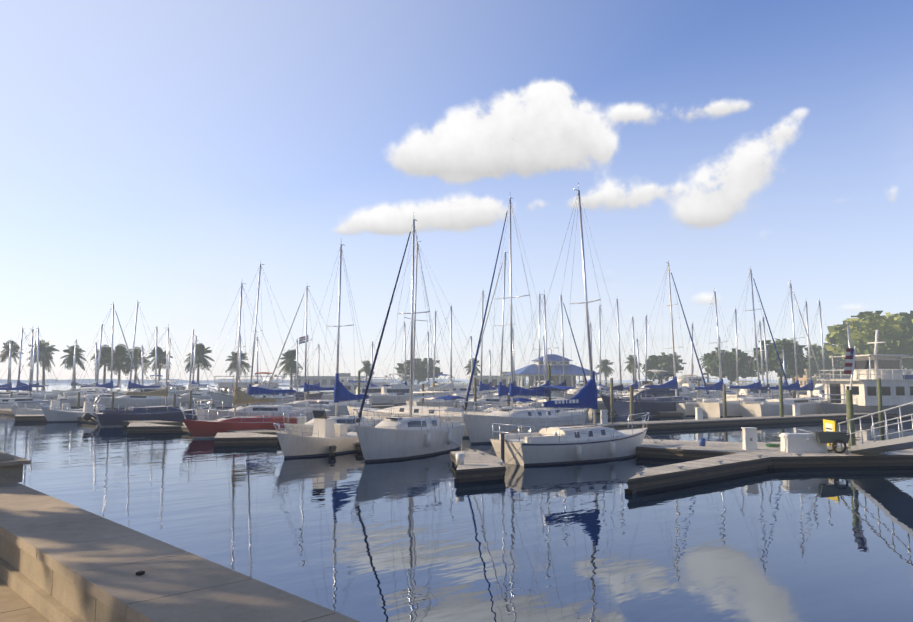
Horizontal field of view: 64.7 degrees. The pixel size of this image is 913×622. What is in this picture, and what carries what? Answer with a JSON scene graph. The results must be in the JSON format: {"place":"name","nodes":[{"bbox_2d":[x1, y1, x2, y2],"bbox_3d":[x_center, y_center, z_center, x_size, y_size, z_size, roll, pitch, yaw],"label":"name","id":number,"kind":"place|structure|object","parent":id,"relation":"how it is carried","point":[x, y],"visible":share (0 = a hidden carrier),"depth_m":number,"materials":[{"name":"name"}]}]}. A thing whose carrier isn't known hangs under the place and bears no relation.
{"place":"outdoors","nodes":[
{"label":"outdoors","id":0,"kind":"place"},
{"bbox_2d":[0,379,791,381],"bbox_3d":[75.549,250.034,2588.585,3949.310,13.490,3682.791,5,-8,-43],"label":"sea","id":1,"kind":"structure","parent":0,"point":[220,380],"depth_m":2580.49,"materials":[{"name":"grey"}]},
{"bbox_2d":[60,382,806,396],"bbox_3d":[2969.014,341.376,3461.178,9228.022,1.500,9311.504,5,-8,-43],"label":"shore ground","id":2,"kind":"structure","parent":0,"point":[465,384],"depth_m":524.12,"materials":[{"name":"green plant"}]},
{"bbox_2d":[0,340,22,391],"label":"palm tree","id":3,"kind":"object","parent":2,"relation":"on","point":[16,347],"visible":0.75,"depth_m":164.34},
{"bbox_2d":[27,339,59,389],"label":"palm tree","id":4,"kind":"object","parent":2,"relation":"on","point":[45,363],"visible":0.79,"depth_m":164.45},
{"bbox_2d":[60,345,85,388],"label":"palm tree","id":5,"kind":"object","parent":2,"relation":"on","point":[69,361],"visible":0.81,"depth_m":163.65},
{"bbox_2d":[90,345,113,391],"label":"palm tree","id":6,"kind":"object","parent":2,"relation":"on","point":[105,349],"visible":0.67,"depth_m":164.52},
{"bbox_2d":[103,344,131,391],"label":"palm tree","id":7,"kind":"object","parent":2,"relation":"on","point":[119,352],"visible":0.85,"depth_m":164.42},
{"bbox_2d":[121,347,149,389],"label":"palm tree","id":8,"kind":"object","parent":2,"relation":"on","point":[139,358],"visible":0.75,"depth_m":164.45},
{"bbox_2d":[147,346,172,380],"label":"palm tree","id":9,"kind":"object","parent":2,"relation":"on","point":[159,359],"visible":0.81,"depth_m":164.65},
{"bbox_2d":[183,343,214,389],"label":"palm tree","id":10,"kind":"object","parent":2,"relation":"on","point":[198,360],"visible":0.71,"depth_m":164.24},
{"bbox_2d":[225,351,250,379],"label":"palm tree","id":11,"kind":"object","parent":2,"relation":"on","point":[233,364],"visible":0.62,"depth_m":164.50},
{"bbox_2d":[277,349,302,389],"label":"palm tree","id":12,"kind":"object","parent":2,"relation":"on","point":[290,361],"visible":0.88,"depth_m":164.49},
{"bbox_2d":[293,373,365,387],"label":"motorboat","id":13,"kind":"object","parent":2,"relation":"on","point":[330,380],"depth_m":229.95,"materials":[{"name":"paint"}]},
{"bbox_2d":[393,358,442,384],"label":"tree","id":14,"kind":"object","parent":2,"relation":"on","point":[423,364],"visible":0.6,"depth_m":224.84,"materials":[{"name":"green plant"}]},
{"bbox_2d":[595,359,614,385],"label":"shore palm","id":15,"kind":"object","parent":2,"relation":"on","point":[605,368],"visible":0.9,"depth_m":201.18,"materials":[{"name":"green plant"}]},
{"bbox_2d":[624,355,641,382],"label":"shore palm","id":16,"kind":"object","parent":2,"relation":"on","point":[630,366],"visible":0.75,"depth_m":201.42,"materials":[{"name":"green plant"}]},
{"bbox_2d":[642,352,685,380],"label":"tree","id":17,"kind":"object","parent":2,"relation":"on","point":[663,362],"visible":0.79,"depth_m":199.10,"materials":[{"name":"green plant"}]},
{"bbox_2d":[703,347,756,383],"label":"tree","id":18,"kind":"object","parent":2,"relation":"on","point":[744,359],"visible":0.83,"depth_m":183.28,"materials":[{"name":"green plant"}]},
{"bbox_2d":[751,338,813,383],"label":"tree","id":19,"kind":"object","parent":2,"relation":"on","point":[786,346],"visible":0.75,"depth_m":169.23,"materials":[{"name":"green plant"}]},
{"bbox_2d":[804,343,844,381],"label":"tree","id":20,"kind":"object","parent":2,"relation":"on","point":[827,358],"visible":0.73,"depth_m":201.26,"materials":[{"name":"green plant"}]},
{"bbox_2d":[825,311,912,367],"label":"tree","id":21,"kind":"object","parent":2,"relation":"on","point":[895,334],"visible":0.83,"depth_m":175.86,"materials":[{"name":"green plant"}]},
{"bbox_2d":[0,382,912,621],"bbox_3d":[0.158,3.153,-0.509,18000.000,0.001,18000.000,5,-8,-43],"label":"water surface","id":22,"kind":"object","parent":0,"point":[355,536],"depth_m":16.03,"materials":[{"name":"blue liquid"}]},
{"bbox_2d":[0,340,26,394],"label":"sailboat","id":23,"kind":"object","parent":22,"relation":"on","point":[9,385],"visible":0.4,"depth_m":117.31,"materials":[{"name":"blue paint"}]},
{"bbox_2d":[0,326,61,399],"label":"sailboat","id":24,"kind":"object","parent":22,"relation":"on","point":[17,394],"visible":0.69,"depth_m":108.21,"materials":[{"name":"white paint"}]},
{"bbox_2d":[2,326,60,394],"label":"sailboat","id":25,"kind":"object","parent":22,"relation":"on","point":[37,373],"visible":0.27,"depth_m":122.89,"materials":[{"name":"white paint"}]},
{"bbox_2d":[0,329,68,408],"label":"sailboat","id":26,"kind":"object","parent":22,"relation":"on","point":[30,401],"visible":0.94,"depth_m":76.39,"materials":[{"name":"blue paint"}]},
{"bbox_2d":[11,341,57,392],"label":"sailboat","id":27,"kind":"object","parent":22,"relation":"on","point":[44,391],"visible":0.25,"depth_m":145.62,"materials":[{"name":"white paint"}]},
{"bbox_2d":[9,396,95,415],"bbox_3d":[-35.005,8.576,62.692,6.765,2.306,2.197,4,-7,-35],"label":"motorboat","id":28,"kind":"object","parent":22,"relation":"on","point":[26,410],"visible":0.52,"depth_m":61.32,"materials":[{"name":"blue paint"}]},
{"bbox_2d":[52,340,101,391],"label":"sailboat","id":29,"kind":"object","parent":22,"relation":"on","point":[72,389],"visible":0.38,"depth_m":155.96,"materials":[{"name":"white paint"}]},
{"bbox_2d":[40,387,127,421],"bbox_3d":[-29.920,7.733,58.473,6.756,3.163,2.197,4,-7,-35],"label":"motorboat","id":30,"kind":"object","parent":22,"relation":"on","point":[56,415],"visible":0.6,"depth_m":57.12,"materials":[{"name":"white paint"}]},
{"bbox_2d":[63,343,115,395],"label":"sailboat","id":31,"kind":"object","parent":22,"relation":"on","point":[85,391],"visible":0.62,"depth_m":140.43,"materials":[{"name":"white paint"}]},
{"bbox_2d":[69,324,128,395],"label":"sailboat","id":32,"kind":"object","parent":22,"relation":"on","point":[99,365],"visible":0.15,"depth_m":104.19,"materials":[{"name":"blue paint"}]},
{"bbox_2d":[57,302,142,406],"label":"sailboat","id":33,"kind":"object","parent":22,"relation":"on","point":[71,401],"visible":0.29,"depth_m":92.44,"materials":[{"name":"blue paint"}]},
{"bbox_2d":[93,301,182,408],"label":"sailboat","id":34,"kind":"object","parent":22,"relation":"on","point":[145,401],"visible":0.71,"depth_m":87.03,"materials":[{"name":"blue paint"}]},
{"bbox_2d":[106,381,183,402],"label":"cruiser","id":35,"kind":"object","parent":22,"relation":"on","point":[138,390],"visible":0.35,"depth_m":101.04,"materials":[{"name":"blue paint"}]},
{"bbox_2d":[82,324,209,426],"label":"sailboat","id":36,"kind":"object","parent":22,"relation":"on","point":[109,418],"visible":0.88,"depth_m":52.54,"materials":[{"name":"blue paint"}]},
{"bbox_2d":[124,327,177,392],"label":"sailboat","id":37,"kind":"object","parent":22,"relation":"on","point":[155,382],"visible":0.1,"depth_m":108.41,"materials":[{"name":"blue paint"}]},
{"bbox_2d":[146,375,197,394],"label":"cruiser","id":38,"kind":"object","parent":22,"relation":"on","point":[173,390],"visible":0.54,"depth_m":130.99,"materials":[{"name":"blue paint"}]},
{"bbox_2d":[0,452,359,621],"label":"seawall","id":39,"kind":"object","parent":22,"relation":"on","point":[61,561],"visible":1,"depth_m":5.35,"materials":[{"name":"concrete"}]},
{"bbox_2d":[168,328,215,401],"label":"sailboat","id":40,"kind":"object","parent":22,"relation":"on","point":[196,396],"visible":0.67,"depth_m":112.66,"materials":[{"name":"white paint"}]},
{"bbox_2d":[176,336,217,392],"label":"sailboat","id":41,"kind":"object","parent":22,"relation":"on","point":[199,391],"visible":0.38,"depth_m":148.62,"materials":[{"name":"white paint"}]},
{"bbox_2d":[181,283,304,437],"bbox_3d":[-12.516,2.904,42.796,7.261,9.724,2.300,4,-7,-38],"label":"sailboat","id":42,"kind":"object","parent":22,"relation":"on","point":[197,428],"visible":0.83,"depth_m":41.98,"materials":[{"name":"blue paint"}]},
{"bbox_2d":[207,372,295,407],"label":"boat","id":43,"kind":"object","parent":22,"relation":"on","point":[217,398],"visible":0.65,"depth_m":89.57,"materials":[{"name":"white paint"}]},
{"bbox_2d":[210,376,295,404],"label":"motorboat","id":44,"kind":"object","parent":22,"relation":"on","point":[228,385],"visible":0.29,"depth_m":99.81,"materials":[{"name":"white paint"}]},
{"bbox_2d":[192,261,330,422],"bbox_3d":[-13.600,2.452,50.928,9.550,12.206,3.135,4,-6,-35],"label":"sailboat","id":45,"kind":"object","parent":22,"relation":"on","point":[252,411],"visible":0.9,"depth_m":50.19,"materials":[{"name":"blue paint"}]},
{"bbox_2d":[268,338,323,400],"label":"sailboat","id":46,"kind":"object","parent":22,"relation":"on","point":[312,396],"visible":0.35,"depth_m":108.95,"materials":[{"name":"white paint"}]},
{"bbox_2d":[294,344,333,399],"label":"sailboat","id":47,"kind":"object","parent":22,"relation":"on","point":[327,396],"visible":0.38,"depth_m":114.03,"materials":[{"name":"white paint"}]},
{"bbox_2d":[273,410,358,457],"bbox_3d":[-5.946,5.599,32.245,1.997,2.306,6.142,-3,-6,29],"label":"motorboat","id":48,"kind":"object","parent":22,"relation":"on","point":[327,433],"visible":0.6,"depth_m":31.28,"materials":[{"name":"white paint"}]},
{"bbox_2d":[260,286,371,415],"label":"sailboat","id":49,"kind":"object","parent":22,"relation":"on","point":[342,408],"visible":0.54,"depth_m":63.05,"materials":[{"name":"blue paint"}]},
{"bbox_2d":[282,244,391,435],"bbox_3d":[-5.922,1.702,37.197,2.857,11.025,8.439,-3,-6,29],"label":"sailboat","id":50,"kind":"object","parent":22,"relation":"on","point":[342,392],"visible":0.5,"depth_m":36.72,"materials":[{"name":"blue paint"}]},
{"bbox_2d":[340,377,391,393],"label":"motorboat","id":51,"kind":"object","parent":22,"relation":"on","point":[349,388],"visible":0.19,"depth_m":134.46,"materials":[{"name":"white paint"}]},
{"bbox_2d":[341,381,417,401],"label":"cruiser","id":52,"kind":"object","parent":22,"relation":"on","point":[376,390],"visible":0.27,"depth_m":108.79,"materials":[{"name":"blue paint"}]},
{"bbox_2d":[365,321,426,403],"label":"sailboat","id":53,"kind":"object","parent":22,"relation":"on","point":[400,398],"visible":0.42,"depth_m":103.04,"materials":[{"name":"white paint"}]},
{"bbox_2d":[352,219,465,461],"bbox_3d":[-1.970,1.097,32.300,2.759,11.276,8.737,-3,-6,27],"label":"sailboat","id":54,"kind":"object","parent":22,"relation":"on","point":[395,437],"visible":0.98,"depth_m":30.53,"materials":[{"name":"white paint"}]},
{"bbox_2d":[381,373,444,398],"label":"cruiser","id":55,"kind":"object","parent":22,"relation":"on","point":[404,389],"visible":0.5,"depth_m":104.36,"materials":[{"name":"white paint"}]},
{"bbox_2d":[347,236,508,437],"bbox_3d":[-2.117,1.583,44.548,11.539,12.694,3.795,-3,-7,29],"label":"sailboat","id":56,"kind":"object","parent":22,"relation":"on","point":[402,410],"visible":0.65,"depth_m":43.42,"materials":[{"name":"blue paint"}]},
{"bbox_2d":[407,332,449,394],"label":"sailboat","id":57,"kind":"object","parent":22,"relation":"on","point":[427,384],"visible":0.27,"depth_m":113.55,"materials":[{"name":"white paint"}]},
{"bbox_2d":[414,309,461,398],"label":"sailboat","id":58,"kind":"object","parent":22,"relation":"on","point":[433,384],"visible":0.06,"depth_m":87.83,"materials":[{"name":"white paint"}]},
{"bbox_2d":[406,306,473,406],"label":"sailboat","id":59,"kind":"object","parent":22,"relation":"on","point":[430,402],"visible":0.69,"depth_m":80.75,"materials":[{"name":"white paint"}]},
{"bbox_2d":[417,374,464,394],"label":"cruiser","id":60,"kind":"object","parent":22,"relation":"on","point":[445,383],"visible":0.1,"depth_m":115.82,"materials":[{"name":"white paint"}]},
{"bbox_2d":[0,405,896,451],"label":"floating docks","id":61,"kind":"object","parent":22,"relation":"on","point":[670,424],"visible":0.08,"depth_m":52.24,"materials":[{"name":"grey wood"}]},
{"bbox_2d":[10,364,883,445],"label":"mooring pilings","id":62,"kind":"object","parent":61,"relation":"on","point":[849,405],"visible":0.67,"depth_m":60.18,"materials":[{"name":"brown wood"}]},
{"bbox_2d":[128,405,890,475],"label":"mooring lines and cleats","id":63,"kind":"object","parent":61,"relation":"on","point":[698,415],"visible":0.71,"depth_m":38.12,"materials":[{"name":"beige fabric"}]},
{"bbox_2d":[14,414,912,494],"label":"floating docks","id":64,"kind":"object","parent":22,"relation":"on","point":[736,457],"visible":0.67,"depth_m":27.07,"materials":[{"name":"grey wood"}]},
{"bbox_2d":[741,427,756,449],"bbox_3d":[11.983,5.217,29.472,0.500,0.885,0.440,0,-6,4],"label":"dock power pedestal","id":65,"kind":"object","parent":64,"relation":"on","point":[749,436],"visible":1,"depth_m":29.29,"materials":[{"name":"white plastic"}]},
{"bbox_2d":[779,433,827,452],"bbox_3d":[13.751,5.217,28.567,1.600,0.710,0.725,0,-6,1],"label":"dock box","id":66,"kind":"object","parent":64,"relation":"on","point":[800,442],"visible":0.81,"depth_m":28.25,"materials":[{"name":"white plastic"}]},
{"bbox_2d":[798,429,849,453],"bbox_3d":[14.415,5.098,28.276,1.736,0.897,0.880,0,-6,4],"label":"dock cart","id":67,"kind":"object","parent":64,"relation":"on","point":[833,438],"visible":0.96,"depth_m":27.94,"materials":[{"name":"grey"}]},
{"bbox_2d":[823,419,837,450],"bbox_3d":[15.293,5.064,29.519,0.067,1.200,1.380,-1,-6,9],"label":"sign","id":68,"kind":"object","parent":64,"relation":"on","point":[829,425],"visible":0.5,"depth_m":29.46,"materials":[{"name":"yellow"}]},
{"bbox_2d":[837,402,912,452],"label":"gangway ramp","id":69,"kind":"structure","parent":64,"relation":"on","point":[899,443],"depth_m":25.18,"materials":[{"name":"silver metal"}]},
{"bbox_2d":[437,336,492,397],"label":"sailboat","id":70,"kind":"object","parent":22,"relation":"on","point":[471,394],"visible":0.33,"depth_m":100.06,"materials":[{"name":"white paint"}]},
{"bbox_2d":[447,381,503,394],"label":"cruiser","id":71,"kind":"object","parent":22,"relation":"on","point":[485,392],"visible":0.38,"depth_m":117.65,"materials":[{"name":"blue paint"}]},
{"bbox_2d":[450,291,521,410],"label":"sailboat","id":72,"kind":"object","parent":22,"relation":"on","point":[482,386],"visible":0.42,"depth_m":73.25,"materials":[{"name":"blue paint"}]},
{"bbox_2d":[479,328,535,398],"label":"sailboat","id":73,"kind":"object","parent":22,"relation":"on","point":[496,394],"visible":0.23,"depth_m":101.88,"materials":[{"name":"blue paint"}]},
{"bbox_2d":[459,252,562,410],"bbox_3d":[3.664,2.003,50.265,9.052,12.970,2.970,5,-7,-40],"label":"sailboat","id":74,"kind":"object","parent":22,"relation":"on","point":[503,390],"visible":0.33,"depth_m":49.58,"materials":[{"name":"white paint"}]},
{"bbox_2d":[460,197,586,443],"bbox_3d":[3.525,0.368,41.078,3.465,14.438,10.544,-6,-8,39],"label":"sailboat","id":75,"kind":"object","parent":22,"relation":"on","point":[480,429],"visible":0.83,"depth_m":39.17,"materials":[{"name":"white paint"}]},
{"bbox_2d":[470,290,586,413],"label":"sailboat","id":76,"kind":"object","parent":22,"relation":"on","point":[524,400],"visible":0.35,"depth_m":45.18,"materials":[{"name":"blue paint"}]},
{"bbox_2d":[518,294,571,401],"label":"sailboat","id":77,"kind":"object","parent":22,"relation":"on","point":[535,399],"visible":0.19,"depth_m":77.85,"materials":[{"name":"blue paint"}]},
{"bbox_2d":[514,295,589,413],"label":"sailboat","id":78,"kind":"object","parent":22,"relation":"on","point":[563,383],"visible":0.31,"depth_m":69.65,"materials":[{"name":"blue paint"}]},
{"bbox_2d":[490,183,649,465],"bbox_3d":[5.147,0.571,30.410,8.127,12.279,3.053,4,-7,-32],"label":"sailboat","id":79,"kind":"object","parent":22,"relation":"on","point":[551,445],"visible":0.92,"depth_m":29.01,"materials":[{"name":"white paint"}]},
{"bbox_2d":[551,381,614,397],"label":"cruiser","id":80,"kind":"object","parent":22,"relation":"on","point":[570,393],"visible":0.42,"depth_m":98.47,"materials":[{"name":"blue paint"}]},
{"bbox_2d":[579,305,629,397],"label":"sailboat","id":81,"kind":"object","parent":22,"relation":"on","point":[600,312],"visible":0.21,"depth_m":78.35,"materials":[{"name":"blue paint"}]},
{"bbox_2d":[588,299,641,413],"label":"sailboat","id":82,"kind":"object","parent":22,"relation":"on","point":[601,404],"visible":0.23,"depth_m":75.10,"materials":[{"name":"blue paint"}]},
{"bbox_2d":[607,317,646,396],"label":"sailboat","id":83,"kind":"object","parent":22,"relation":"on","point":[635,384],"visible":0.21,"depth_m":87.77,"materials":[{"name":"silver paint"}]},
{"bbox_2d":[613,339,657,396],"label":"sailboat","id":84,"kind":"object","parent":22,"relation":"on","point":[639,383],"visible":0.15,"depth_m":103.87,"materials":[{"name":"silver paint"}]},
{"bbox_2d":[598,370,678,413],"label":"motorboat","id":85,"kind":"object","parent":22,"relation":"on","point":[640,392],"visible":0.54,"depth_m":70.96,"materials":[{"name":"white paint"}]},
{"bbox_2d":[631,315,658,380],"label":"sailboat","id":86,"kind":"object","parent":22,"relation":"on","point":[645,322],"visible":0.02,"depth_m":94.30,"materials":[{"name":"silver paint"}]},
{"bbox_2d":[614,262,710,416],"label":"sailboat","id":87,"kind":"object","parent":22,"relation":"on","point":[653,406],"visible":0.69,"depth_m":67.59,"materials":[{"name":"white paint"}]},
{"bbox_2d":[652,381,703,397],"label":"cruiser","id":88,"kind":"object","parent":22,"relation":"on","point":[682,390],"visible":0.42,"depth_m":113.64,"materials":[{"name":"white paint"}]},
{"bbox_2d":[641,365,716,386],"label":"motorboat","id":89,"kind":"object","parent":22,"relation":"on","point":[699,378],"visible":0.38,"depth_m":133.45,"materials":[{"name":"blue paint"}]},
{"bbox_2d":[678,374,719,397],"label":"cruiser","id":90,"kind":"object","parent":22,"relation":"on","point":[692,384],"visible":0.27,"depth_m":122.87,"materials":[{"name":"blue paint"}]},
{"bbox_2d":[667,291,753,415],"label":"sailboat","id":91,"kind":"object","parent":22,"relation":"on","point":[687,408],"visible":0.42,"depth_m":68.92,"materials":[{"name":"silver paint"}]},
{"bbox_2d":[707,306,756,397],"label":"sailboat","id":92,"kind":"object","parent":22,"relation":"on","point":[737,383],"visible":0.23,"depth_m":75.78,"materials":[{"name":"silver paint"}]},
{"bbox_2d":[697,266,792,416],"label":"sailboat","id":93,"kind":"object","parent":22,"relation":"on","point":[712,407],"visible":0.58,"depth_m":66.71,"materials":[{"name":"white paint"}]},
{"bbox_2d":[743,321,774,397],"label":"sailboat","id":94,"kind":"object","parent":22,"relation":"on","point":[763,382],"visible":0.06,"depth_m":106.91,"materials":[{"name":"blue paint"}]},
{"bbox_2d":[726,381,796,398],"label":"cruiser","id":95,"kind":"object","parent":22,"relation":"on","point":[764,392],"visible":0.31,"depth_m":104.16,"materials":[{"name":"white paint"}]},
{"bbox_2d":[743,316,788,398],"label":"sailboat","id":96,"kind":"object","parent":22,"relation":"on","point":[767,385],"visible":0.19,"depth_m":82.68,"materials":[{"name":"blue paint"}]},
{"bbox_2d":[738,280,827,416],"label":"sailboat","id":97,"kind":"object","parent":22,"relation":"on","point":[766,407],"visible":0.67,"depth_m":64.80,"materials":[{"name":"white paint"}]},
{"bbox_2d":[783,301,827,399],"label":"sailboat","id":98,"kind":"object","parent":22,"relation":"on","point":[807,387],"visible":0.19,"depth_m":77.89,"materials":[{"name":"silver paint"}]},
{"bbox_2d":[796,373,834,397],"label":"cruiser","id":99,"kind":"object","parent":22,"relation":"on","point":[817,392],"visible":0.21,"depth_m":101.12,"materials":[{"name":"white paint"}]},
{"bbox_2d":[798,299,840,398],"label":"sailboat","id":100,"kind":"object","parent":22,"relation":"on","point":[820,387],"visible":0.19,"depth_m":80.50,"materials":[{"name":"blue paint"}]},
{"bbox_2d":[817,330,912,416],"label":"tour boat","id":101,"kind":"object","parent":22,"relation":"on","point":[896,381],"visible":0.79,"depth_m":64.51,"materials":[{"name":"white paint"}]},
{"bbox_2d":[0,0,912,380],"label":"sky","id":102,"kind":"structure","parent":0,"point":[153,153],"materials":[{"name":"blue"}]},
{"bbox_2d":[466,372,527,388],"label":"white building","id":103,"kind":"structure","parent":0,"point":[486,380],"depth_m":184.62,"materials":[{"name":"paint"}]},
{"bbox_2d":[504,350,598,389],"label":"pavilion","id":104,"kind":"structure","parent":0,"point":[575,371],"depth_m":160.05,"materials":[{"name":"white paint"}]},
{"bbox_2d":[791,366,850,386],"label":"motorboat","id":105,"kind":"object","parent":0,"point":[802,381],"depth_m":224.61,"materials":[{"name":"paint"}]},
{"bbox_2d":[844,346,855,419],"bbox_3d":[19.547,3.557,35.697,0.615,3.656,0.259,-3,-6,29],"label":"flag staff","id":106,"kind":"object","parent":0,"point":[849,361],"visible":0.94,"depth_m":35.79,"materials":[{"name":"white"}]},
{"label":"promenade ground","id":107,"kind":"structure","parent":0,"visible":0},
{"bbox_2d":[0,579,49,621],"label":"walkway slabs","id":108,"kind":"structure","parent":107,"relation":"on","point":[15,606],"depth_m":5.67,"materials":[{"name":"concrete"}]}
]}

